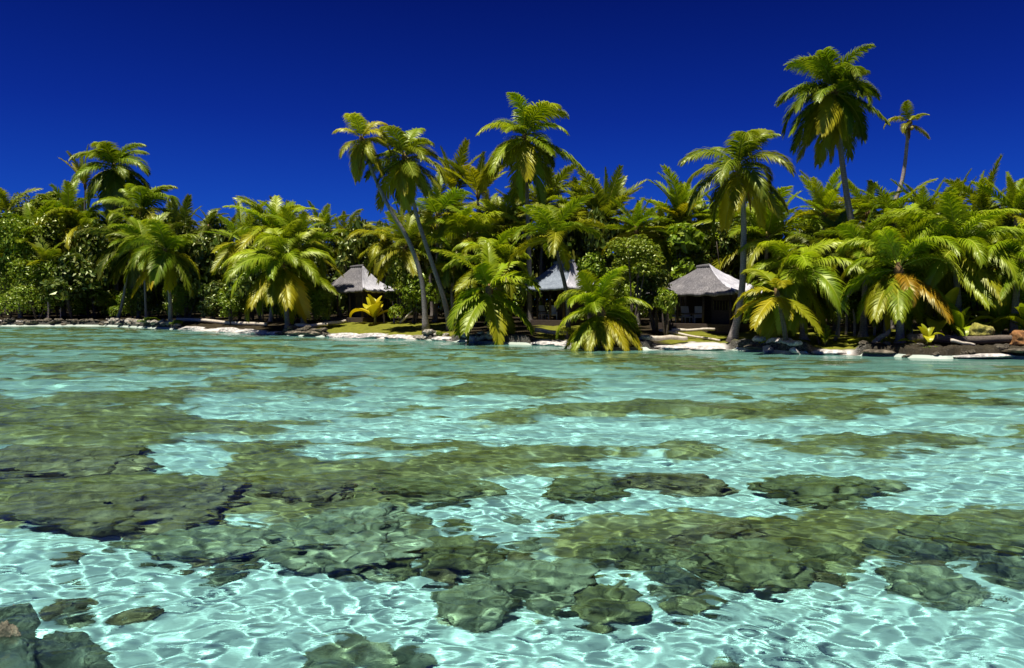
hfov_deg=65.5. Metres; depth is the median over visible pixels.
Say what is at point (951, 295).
broad leaved plant
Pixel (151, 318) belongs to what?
bush
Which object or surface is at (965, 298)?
bush
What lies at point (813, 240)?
palm tree
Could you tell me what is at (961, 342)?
driftwood log
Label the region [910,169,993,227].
palm tree
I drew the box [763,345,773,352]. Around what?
stone
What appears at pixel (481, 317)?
shrub
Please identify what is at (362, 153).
palm tree
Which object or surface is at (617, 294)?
shrub
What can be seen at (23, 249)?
tree
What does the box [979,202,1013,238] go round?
broadleaf tree
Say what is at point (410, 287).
bush
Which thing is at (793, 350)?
stone
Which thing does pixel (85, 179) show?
palm tree
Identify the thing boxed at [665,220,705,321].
bush
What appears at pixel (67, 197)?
palm tree
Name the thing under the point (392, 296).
sapling
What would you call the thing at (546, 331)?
driftwood log
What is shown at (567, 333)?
bush
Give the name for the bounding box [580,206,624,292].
broadleaf tree
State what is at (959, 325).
broad leaved plant
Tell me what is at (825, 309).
shrub
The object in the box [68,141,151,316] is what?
palm tree
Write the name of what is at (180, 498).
water
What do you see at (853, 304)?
sapling
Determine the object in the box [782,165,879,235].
palm tree
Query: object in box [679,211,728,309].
broadleaf tree
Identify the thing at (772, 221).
palm tree
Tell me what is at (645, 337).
stone
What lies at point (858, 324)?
shrub
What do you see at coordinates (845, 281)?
bush
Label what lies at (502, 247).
palm tree
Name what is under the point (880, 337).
driftwood log
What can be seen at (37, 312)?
shrub
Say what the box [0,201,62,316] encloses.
palm tree
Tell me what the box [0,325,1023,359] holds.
seabed
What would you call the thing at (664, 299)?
bush
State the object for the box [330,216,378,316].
broadleaf tree
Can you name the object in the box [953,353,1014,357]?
shore slab
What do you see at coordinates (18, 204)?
tree
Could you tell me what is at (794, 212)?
palm tree
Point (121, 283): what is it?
broadleaf tree
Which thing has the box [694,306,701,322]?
deck chair
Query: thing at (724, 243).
broadleaf tree
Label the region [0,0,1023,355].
sky
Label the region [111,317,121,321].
stone
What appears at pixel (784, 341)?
stone
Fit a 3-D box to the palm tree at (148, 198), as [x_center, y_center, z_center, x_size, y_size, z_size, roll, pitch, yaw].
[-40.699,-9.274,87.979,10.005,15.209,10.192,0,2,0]
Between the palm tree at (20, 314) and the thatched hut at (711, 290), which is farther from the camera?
the palm tree at (20, 314)
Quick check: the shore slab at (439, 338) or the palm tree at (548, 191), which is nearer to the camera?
the shore slab at (439, 338)
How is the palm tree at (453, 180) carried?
on the ground
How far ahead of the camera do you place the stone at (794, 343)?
37.40 m
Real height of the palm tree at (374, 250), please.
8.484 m
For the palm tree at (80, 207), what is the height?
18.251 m
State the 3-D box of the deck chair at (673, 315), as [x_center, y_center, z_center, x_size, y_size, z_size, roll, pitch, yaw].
[10.160,-1.224,49.606,0.620,1.023,0.783,-1,3,-29]
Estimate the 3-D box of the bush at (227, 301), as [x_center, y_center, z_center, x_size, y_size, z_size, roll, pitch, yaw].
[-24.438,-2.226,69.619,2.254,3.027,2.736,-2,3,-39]
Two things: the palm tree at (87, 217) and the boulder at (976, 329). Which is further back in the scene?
the palm tree at (87, 217)
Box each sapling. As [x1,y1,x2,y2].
[40,294,54,317]
[55,301,64,318]
[384,290,398,322]
[829,298,839,337]
[834,286,853,340]
[844,296,854,334]
[847,299,859,335]
[867,297,875,334]
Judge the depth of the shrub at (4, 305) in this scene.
91.76 m
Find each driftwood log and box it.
[176,318,267,325]
[295,323,327,326]
[311,319,345,327]
[400,311,412,322]
[535,328,564,334]
[650,335,687,340]
[659,329,719,341]
[672,328,714,331]
[872,329,890,342]
[907,333,1011,343]
[950,339,974,345]
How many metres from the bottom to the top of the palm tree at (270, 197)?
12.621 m
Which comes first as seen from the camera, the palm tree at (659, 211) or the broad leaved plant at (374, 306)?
the broad leaved plant at (374, 306)
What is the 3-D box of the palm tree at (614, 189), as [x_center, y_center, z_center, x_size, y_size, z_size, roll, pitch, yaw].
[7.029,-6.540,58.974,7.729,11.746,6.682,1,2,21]
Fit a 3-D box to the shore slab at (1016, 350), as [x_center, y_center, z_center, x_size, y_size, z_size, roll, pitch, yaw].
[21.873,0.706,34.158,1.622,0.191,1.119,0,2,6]
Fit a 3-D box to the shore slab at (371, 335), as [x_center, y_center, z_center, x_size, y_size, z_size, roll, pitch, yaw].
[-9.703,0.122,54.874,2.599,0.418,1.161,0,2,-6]
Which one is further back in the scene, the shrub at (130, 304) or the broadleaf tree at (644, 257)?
the shrub at (130, 304)
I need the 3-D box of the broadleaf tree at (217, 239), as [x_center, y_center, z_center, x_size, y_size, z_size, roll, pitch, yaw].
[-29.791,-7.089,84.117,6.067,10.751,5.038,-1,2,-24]
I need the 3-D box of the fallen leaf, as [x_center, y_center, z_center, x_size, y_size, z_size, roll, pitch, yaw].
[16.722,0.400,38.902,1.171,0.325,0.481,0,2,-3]
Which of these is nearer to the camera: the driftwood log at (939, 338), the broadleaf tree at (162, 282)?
the driftwood log at (939, 338)
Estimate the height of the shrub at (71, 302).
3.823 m
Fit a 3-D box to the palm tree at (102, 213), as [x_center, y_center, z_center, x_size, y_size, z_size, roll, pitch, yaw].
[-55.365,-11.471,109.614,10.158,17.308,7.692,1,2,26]
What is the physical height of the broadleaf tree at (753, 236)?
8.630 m
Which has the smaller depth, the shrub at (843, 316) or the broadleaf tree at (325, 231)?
the shrub at (843, 316)
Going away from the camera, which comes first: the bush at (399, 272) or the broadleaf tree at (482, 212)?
the bush at (399, 272)
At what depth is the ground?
48.56 m
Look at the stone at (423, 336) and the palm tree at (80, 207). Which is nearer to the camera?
the stone at (423, 336)
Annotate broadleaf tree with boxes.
[96,220,143,314]
[136,207,175,315]
[166,220,197,315]
[203,217,234,313]
[219,212,265,315]
[299,221,336,318]
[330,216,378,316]
[363,221,407,316]
[388,210,435,319]
[431,209,456,313]
[469,198,494,238]
[488,203,525,256]
[520,218,567,318]
[551,204,599,274]
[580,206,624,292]
[604,233,666,332]
[615,213,653,286]
[640,211,683,321]
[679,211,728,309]
[691,220,740,272]
[715,212,758,283]
[737,217,784,282]
[791,206,821,272]
[812,202,844,322]
[849,211,876,323]
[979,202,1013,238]
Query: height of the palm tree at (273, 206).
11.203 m
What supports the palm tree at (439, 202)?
on the ground
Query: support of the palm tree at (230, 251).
on the ground
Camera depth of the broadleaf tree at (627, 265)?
60.46 m
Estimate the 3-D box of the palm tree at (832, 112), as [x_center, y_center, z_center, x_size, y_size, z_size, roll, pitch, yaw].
[18.063,-8.011,44.802,5.832,16.085,6.529,0,2,0]
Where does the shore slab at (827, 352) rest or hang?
on the ground
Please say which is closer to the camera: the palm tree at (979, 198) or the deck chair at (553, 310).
the palm tree at (979, 198)
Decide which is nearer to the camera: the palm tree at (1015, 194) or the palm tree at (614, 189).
the palm tree at (1015, 194)
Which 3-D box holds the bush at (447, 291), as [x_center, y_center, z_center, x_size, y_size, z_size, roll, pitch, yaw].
[-3.823,-3.541,57.769,3.250,6.032,3.723,1,2,23]
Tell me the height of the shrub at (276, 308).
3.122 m
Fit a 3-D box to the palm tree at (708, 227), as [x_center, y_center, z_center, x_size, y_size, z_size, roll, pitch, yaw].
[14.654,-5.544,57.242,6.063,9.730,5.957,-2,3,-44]
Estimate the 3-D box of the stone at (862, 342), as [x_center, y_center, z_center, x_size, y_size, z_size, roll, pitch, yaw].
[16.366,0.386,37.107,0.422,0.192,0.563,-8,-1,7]
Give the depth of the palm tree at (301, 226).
62.80 m
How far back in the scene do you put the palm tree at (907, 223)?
41.35 m
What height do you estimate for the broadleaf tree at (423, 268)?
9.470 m
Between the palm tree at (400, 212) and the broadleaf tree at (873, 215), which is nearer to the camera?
the broadleaf tree at (873, 215)
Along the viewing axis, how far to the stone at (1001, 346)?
34.56 m
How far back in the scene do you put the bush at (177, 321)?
73.29 m
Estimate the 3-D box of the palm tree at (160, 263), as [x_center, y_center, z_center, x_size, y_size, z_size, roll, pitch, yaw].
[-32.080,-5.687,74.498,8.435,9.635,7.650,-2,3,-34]
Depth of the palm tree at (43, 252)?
87.37 m
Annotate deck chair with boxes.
[539,305,548,319]
[551,305,556,319]
[670,306,681,322]
[681,306,692,322]
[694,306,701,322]
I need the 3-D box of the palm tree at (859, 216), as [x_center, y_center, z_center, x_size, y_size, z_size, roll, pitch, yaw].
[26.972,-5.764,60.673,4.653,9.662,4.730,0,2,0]
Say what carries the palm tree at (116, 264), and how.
on the ground
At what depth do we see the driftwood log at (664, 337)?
42.08 m
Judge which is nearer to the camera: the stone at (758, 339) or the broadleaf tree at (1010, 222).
the stone at (758, 339)
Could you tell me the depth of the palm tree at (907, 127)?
51.38 m
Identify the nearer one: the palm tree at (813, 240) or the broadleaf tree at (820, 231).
the palm tree at (813, 240)
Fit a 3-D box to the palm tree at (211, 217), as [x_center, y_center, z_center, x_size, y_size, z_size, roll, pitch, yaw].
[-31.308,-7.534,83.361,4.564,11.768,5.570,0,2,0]
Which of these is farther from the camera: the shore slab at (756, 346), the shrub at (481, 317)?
the shrub at (481, 317)
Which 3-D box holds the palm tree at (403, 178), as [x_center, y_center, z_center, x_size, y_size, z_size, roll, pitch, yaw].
[-7.126,-7.291,54.084,6.537,14.404,5.879,0,2,0]
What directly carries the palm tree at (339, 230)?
on the ground
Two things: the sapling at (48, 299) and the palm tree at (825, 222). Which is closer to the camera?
the palm tree at (825, 222)
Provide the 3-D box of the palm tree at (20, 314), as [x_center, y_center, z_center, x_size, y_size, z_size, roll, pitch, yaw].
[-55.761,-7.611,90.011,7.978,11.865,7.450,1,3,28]
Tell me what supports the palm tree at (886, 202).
on the ground
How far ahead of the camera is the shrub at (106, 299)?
89.58 m
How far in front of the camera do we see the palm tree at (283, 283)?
60.16 m
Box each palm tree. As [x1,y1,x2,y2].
[0,187,42,315]
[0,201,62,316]
[0,220,62,317]
[12,234,84,317]
[35,178,107,315]
[44,204,117,315]
[58,144,107,209]
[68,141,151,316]
[74,190,100,215]
[76,226,171,317]
[91,183,181,317]
[95,192,125,311]
[101,210,173,317]
[115,219,205,320]
[164,201,201,313]
[167,194,220,316]
[187,208,232,317]
[195,200,268,319]
[221,219,338,327]
[222,195,328,321]
[231,214,242,233]
[250,206,344,323]
[269,196,315,225]
[303,200,349,316]
[317,209,372,263]
[329,211,348,316]
[332,112,429,333]
[346,223,397,316]
[361,209,444,322]
[363,125,451,330]
[367,197,419,310]
[392,172,477,321]
[398,203,433,316]
[417,205,518,325]
[423,233,480,325]
[426,139,487,238]
[431,240,540,344]
[438,151,507,320]
[440,194,490,236]
[442,227,529,330]
[454,185,503,209]
[464,187,546,258]
[475,92,585,325]
[495,183,530,310]
[504,164,581,318]
[506,193,604,338]
[519,188,570,271]
[530,174,598,248]
[553,165,657,280]
[554,266,652,350]
[601,196,674,325]
[627,164,718,321]
[640,208,695,321]
[644,197,671,221]
[666,196,748,263]
[677,128,795,341]
[693,186,825,275]
[730,246,822,345]
[738,238,874,344]
[756,307,773,334]
[775,43,890,330]
[777,191,801,233]
[778,224,864,330]
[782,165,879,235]
[791,209,809,232]
[798,210,878,330]
[806,199,845,216]
[813,205,930,336]
[831,178,911,225]
[834,215,964,342]
[842,198,882,224]
[856,178,937,328]
[873,212,965,333]
[877,191,1023,335]
[880,100,929,326]
[889,178,966,327]
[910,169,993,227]
[941,209,1023,325]
[944,154,1023,223]
[965,235,1023,342]
[969,171,1023,238]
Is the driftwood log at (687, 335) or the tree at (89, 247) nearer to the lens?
the driftwood log at (687, 335)
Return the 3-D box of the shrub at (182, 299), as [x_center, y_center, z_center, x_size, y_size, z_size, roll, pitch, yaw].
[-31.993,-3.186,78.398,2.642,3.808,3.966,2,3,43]
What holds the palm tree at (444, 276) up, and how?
on the ground
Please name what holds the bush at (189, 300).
on the ground
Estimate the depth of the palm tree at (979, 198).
48.44 m
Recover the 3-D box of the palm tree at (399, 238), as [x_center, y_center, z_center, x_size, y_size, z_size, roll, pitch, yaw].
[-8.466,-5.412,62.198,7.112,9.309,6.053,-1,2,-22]
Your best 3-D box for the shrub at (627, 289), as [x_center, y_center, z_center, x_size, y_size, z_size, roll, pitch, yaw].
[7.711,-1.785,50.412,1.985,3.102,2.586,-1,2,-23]
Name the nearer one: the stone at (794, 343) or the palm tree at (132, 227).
the stone at (794, 343)
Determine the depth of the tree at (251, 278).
67.46 m
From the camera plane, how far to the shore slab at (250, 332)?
62.02 m
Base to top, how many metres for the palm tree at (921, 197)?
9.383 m
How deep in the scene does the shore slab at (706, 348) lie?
40.58 m
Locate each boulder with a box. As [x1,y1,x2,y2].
[0,620,20,637]
[968,322,994,335]
[1007,330,1023,345]
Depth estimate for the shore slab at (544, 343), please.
45.30 m
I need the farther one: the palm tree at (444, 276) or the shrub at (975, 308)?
the palm tree at (444, 276)
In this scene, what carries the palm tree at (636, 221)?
on the ground
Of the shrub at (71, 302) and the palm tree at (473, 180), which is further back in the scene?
the shrub at (71, 302)
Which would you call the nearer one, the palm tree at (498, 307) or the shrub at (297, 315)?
the palm tree at (498, 307)
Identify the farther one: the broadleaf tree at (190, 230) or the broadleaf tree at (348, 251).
the broadleaf tree at (190, 230)
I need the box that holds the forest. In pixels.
[13,223,977,317]
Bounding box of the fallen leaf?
[845,339,858,342]
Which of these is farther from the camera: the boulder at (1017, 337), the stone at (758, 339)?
the stone at (758, 339)
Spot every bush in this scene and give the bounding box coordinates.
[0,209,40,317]
[0,256,63,319]
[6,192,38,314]
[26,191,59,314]
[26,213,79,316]
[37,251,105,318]
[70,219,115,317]
[137,317,159,321]
[166,268,199,317]
[169,320,182,324]
[175,235,226,318]
[217,291,246,324]
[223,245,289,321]
[383,252,417,322]
[387,272,437,322]
[438,250,478,320]
[500,242,533,289]
[558,326,578,338]
[576,251,612,318]
[633,267,675,332]
[652,287,677,335]
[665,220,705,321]
[810,245,848,328]
[814,324,830,344]
[853,276,894,331]
[922,271,966,332]
[960,269,1005,320]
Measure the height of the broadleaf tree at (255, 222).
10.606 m
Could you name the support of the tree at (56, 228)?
on the ground
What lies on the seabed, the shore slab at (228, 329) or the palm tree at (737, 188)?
the shore slab at (228, 329)
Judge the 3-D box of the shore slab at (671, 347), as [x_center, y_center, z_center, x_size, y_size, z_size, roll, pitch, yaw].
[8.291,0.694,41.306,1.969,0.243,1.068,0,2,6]
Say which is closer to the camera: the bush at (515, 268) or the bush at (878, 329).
the bush at (878, 329)
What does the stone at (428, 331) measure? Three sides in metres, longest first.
0.788 x 0.574 x 0.327 m
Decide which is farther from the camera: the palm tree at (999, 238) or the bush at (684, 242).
the bush at (684, 242)
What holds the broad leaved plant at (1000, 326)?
on the ground
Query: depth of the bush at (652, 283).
46.59 m
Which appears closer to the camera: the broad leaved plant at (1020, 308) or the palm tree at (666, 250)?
the broad leaved plant at (1020, 308)
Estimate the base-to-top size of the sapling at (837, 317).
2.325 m
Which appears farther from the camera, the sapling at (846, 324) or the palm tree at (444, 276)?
the palm tree at (444, 276)
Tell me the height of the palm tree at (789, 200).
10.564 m
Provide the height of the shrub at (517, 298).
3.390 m
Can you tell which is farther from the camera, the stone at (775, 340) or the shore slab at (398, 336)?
the shore slab at (398, 336)
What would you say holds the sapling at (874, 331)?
on the ground
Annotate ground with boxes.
[0,308,1023,355]
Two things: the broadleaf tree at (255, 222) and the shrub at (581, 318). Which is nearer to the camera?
the shrub at (581, 318)
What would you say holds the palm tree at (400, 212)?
on the ground
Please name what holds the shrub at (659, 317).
on the ground
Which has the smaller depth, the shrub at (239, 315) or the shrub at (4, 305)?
the shrub at (239, 315)
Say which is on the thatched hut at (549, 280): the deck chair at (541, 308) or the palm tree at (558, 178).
the deck chair at (541, 308)
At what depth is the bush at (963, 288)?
41.59 m
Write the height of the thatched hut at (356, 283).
4.974 m
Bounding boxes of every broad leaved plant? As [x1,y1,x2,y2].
[349,294,395,323]
[811,330,837,344]
[912,287,978,334]
[918,324,944,343]
[937,302,997,335]
[967,292,1023,334]
[993,303,1023,330]
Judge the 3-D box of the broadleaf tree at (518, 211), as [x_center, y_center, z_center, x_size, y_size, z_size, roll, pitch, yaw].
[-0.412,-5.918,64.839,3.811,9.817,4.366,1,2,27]
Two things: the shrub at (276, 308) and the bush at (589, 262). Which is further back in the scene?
the shrub at (276, 308)
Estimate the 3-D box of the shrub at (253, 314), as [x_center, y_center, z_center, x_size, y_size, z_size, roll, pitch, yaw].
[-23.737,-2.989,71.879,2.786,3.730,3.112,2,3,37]
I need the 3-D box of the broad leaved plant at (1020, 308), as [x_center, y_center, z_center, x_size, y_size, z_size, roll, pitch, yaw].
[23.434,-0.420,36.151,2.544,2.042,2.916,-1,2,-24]
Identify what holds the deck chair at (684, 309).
on the thatched hut at (711, 290)
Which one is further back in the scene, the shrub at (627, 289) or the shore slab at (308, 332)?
the shore slab at (308, 332)
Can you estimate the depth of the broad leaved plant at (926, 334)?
35.55 m
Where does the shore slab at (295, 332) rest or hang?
on the seabed
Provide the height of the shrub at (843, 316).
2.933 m
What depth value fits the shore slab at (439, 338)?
50.52 m
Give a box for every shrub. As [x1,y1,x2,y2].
[0,288,14,316]
[25,288,63,316]
[51,286,90,314]
[92,288,129,316]
[107,288,147,317]
[130,284,167,316]
[162,288,183,318]
[167,283,202,317]
[196,279,227,318]
[217,286,244,320]
[232,282,261,320]
[263,296,283,319]
[276,296,312,321]
[307,287,333,321]
[476,285,488,325]
[483,281,523,316]
[579,285,608,319]
[593,281,629,318]
[619,282,651,316]
[651,307,665,321]
[806,295,833,325]
[827,284,858,331]
[848,294,870,330]
[967,301,979,325]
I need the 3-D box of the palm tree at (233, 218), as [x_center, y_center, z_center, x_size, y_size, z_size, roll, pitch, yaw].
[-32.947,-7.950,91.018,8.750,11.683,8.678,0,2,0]
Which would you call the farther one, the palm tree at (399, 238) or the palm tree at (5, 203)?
the palm tree at (5, 203)
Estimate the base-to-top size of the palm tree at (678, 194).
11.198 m
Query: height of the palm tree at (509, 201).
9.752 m
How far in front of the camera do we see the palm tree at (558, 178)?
63.20 m
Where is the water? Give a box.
[0,326,1023,667]
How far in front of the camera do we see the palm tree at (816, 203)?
63.62 m
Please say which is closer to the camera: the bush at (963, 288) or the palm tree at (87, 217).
the bush at (963, 288)
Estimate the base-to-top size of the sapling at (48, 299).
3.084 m
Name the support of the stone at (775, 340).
on the ground
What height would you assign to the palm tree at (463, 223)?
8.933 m
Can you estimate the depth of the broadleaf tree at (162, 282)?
90.61 m
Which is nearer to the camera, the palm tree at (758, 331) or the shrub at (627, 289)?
the palm tree at (758, 331)
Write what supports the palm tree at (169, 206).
on the ground
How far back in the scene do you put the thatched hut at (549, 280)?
55.41 m
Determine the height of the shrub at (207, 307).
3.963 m
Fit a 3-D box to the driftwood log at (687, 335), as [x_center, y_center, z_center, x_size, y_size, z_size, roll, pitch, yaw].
[9.849,0.057,44.446,0.193,0.595,4.141,-2,3,-40]
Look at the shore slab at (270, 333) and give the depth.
59.85 m
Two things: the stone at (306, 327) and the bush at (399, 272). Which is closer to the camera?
the stone at (306, 327)
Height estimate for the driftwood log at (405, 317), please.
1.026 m
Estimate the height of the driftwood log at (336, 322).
0.669 m
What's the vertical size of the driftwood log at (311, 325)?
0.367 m
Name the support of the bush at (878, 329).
on the ground
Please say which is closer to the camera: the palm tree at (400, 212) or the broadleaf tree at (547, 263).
the broadleaf tree at (547, 263)
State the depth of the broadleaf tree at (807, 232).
53.85 m
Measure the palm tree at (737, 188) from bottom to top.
11.510 m
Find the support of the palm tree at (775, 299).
on the ground
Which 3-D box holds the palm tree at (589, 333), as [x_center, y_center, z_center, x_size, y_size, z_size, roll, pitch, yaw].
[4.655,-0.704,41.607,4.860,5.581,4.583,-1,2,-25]
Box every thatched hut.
[323,264,396,322]
[520,260,587,325]
[641,264,761,333]
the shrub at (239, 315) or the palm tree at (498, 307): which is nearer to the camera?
the palm tree at (498, 307)
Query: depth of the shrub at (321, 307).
63.31 m
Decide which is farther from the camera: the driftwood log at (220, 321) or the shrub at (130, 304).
the shrub at (130, 304)
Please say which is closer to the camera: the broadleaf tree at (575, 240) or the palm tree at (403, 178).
the palm tree at (403, 178)
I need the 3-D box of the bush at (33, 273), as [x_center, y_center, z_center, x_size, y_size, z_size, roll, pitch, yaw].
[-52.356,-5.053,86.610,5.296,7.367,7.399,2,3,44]
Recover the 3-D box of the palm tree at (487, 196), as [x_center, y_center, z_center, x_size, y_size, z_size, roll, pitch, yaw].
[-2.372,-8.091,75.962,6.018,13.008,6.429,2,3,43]
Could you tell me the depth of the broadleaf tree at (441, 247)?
68.15 m
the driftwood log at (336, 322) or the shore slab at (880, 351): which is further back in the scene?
the driftwood log at (336, 322)
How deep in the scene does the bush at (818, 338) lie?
39.64 m
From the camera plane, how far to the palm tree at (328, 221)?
74.57 m
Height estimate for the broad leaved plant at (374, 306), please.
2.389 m
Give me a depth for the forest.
80.97 m
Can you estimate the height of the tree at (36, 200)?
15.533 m
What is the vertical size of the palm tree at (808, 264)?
5.728 m
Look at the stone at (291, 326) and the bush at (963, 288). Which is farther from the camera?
the stone at (291, 326)
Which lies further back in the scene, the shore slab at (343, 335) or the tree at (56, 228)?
the tree at (56, 228)
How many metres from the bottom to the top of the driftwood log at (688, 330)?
0.269 m
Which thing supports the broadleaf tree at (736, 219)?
on the ground
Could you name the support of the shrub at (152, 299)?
on the ground
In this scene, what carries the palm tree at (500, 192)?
on the ground
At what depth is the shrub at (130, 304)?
87.69 m
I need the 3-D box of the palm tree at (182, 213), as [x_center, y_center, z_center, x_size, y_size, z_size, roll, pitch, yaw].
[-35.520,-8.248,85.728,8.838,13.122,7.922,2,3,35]
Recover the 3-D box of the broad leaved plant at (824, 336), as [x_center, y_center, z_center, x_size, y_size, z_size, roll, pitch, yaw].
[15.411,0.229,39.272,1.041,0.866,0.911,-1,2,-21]
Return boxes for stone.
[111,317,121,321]
[287,325,297,328]
[303,325,310,330]
[420,334,427,339]
[422,329,433,333]
[640,335,650,339]
[752,336,765,341]
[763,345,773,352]
[771,337,780,342]
[778,338,792,343]
[786,340,802,345]
[788,347,798,353]
[859,340,867,344]
[994,344,1007,350]
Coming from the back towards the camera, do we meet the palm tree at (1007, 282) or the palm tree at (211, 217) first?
the palm tree at (211, 217)
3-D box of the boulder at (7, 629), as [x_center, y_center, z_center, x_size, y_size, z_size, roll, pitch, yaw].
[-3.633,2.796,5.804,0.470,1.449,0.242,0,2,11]
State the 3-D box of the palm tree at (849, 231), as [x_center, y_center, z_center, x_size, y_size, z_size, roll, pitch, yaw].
[18.530,-3.204,41.084,4.926,6.922,5.128,0,2,0]
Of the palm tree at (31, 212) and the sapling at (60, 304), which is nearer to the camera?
the sapling at (60, 304)
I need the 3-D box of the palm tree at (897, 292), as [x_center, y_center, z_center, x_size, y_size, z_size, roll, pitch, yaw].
[18.246,-2.405,37.285,5.377,6.166,5.662,0,2,0]
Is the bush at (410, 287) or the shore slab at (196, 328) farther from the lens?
the shore slab at (196, 328)
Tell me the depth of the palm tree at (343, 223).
78.31 m
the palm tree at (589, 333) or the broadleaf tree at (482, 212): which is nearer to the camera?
the palm tree at (589, 333)
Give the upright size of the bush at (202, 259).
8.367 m
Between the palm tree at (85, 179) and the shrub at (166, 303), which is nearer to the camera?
the shrub at (166, 303)
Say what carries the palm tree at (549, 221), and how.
on the ground
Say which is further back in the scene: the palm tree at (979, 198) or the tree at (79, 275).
the tree at (79, 275)
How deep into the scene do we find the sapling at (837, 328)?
40.85 m
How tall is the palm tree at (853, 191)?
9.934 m
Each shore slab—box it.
[179,326,203,330]
[217,327,238,331]
[237,330,262,333]
[264,331,282,334]
[285,330,300,334]
[299,330,324,334]
[327,333,357,337]
[353,333,386,337]
[384,334,414,338]
[431,336,450,340]
[531,341,558,344]
[554,342,570,345]
[654,345,688,349]
[689,346,725,349]
[743,344,762,348]
[811,349,846,354]
[862,349,896,353]
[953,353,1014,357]
[1001,348,1023,352]
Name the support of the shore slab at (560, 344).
on the ground
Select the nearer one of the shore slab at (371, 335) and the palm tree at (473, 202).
the shore slab at (371, 335)
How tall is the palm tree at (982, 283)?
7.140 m
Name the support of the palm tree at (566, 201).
on the ground
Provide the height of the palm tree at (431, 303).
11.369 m
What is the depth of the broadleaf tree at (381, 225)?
67.92 m
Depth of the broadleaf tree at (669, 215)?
57.16 m
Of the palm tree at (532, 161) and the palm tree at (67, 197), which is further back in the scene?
the palm tree at (67, 197)

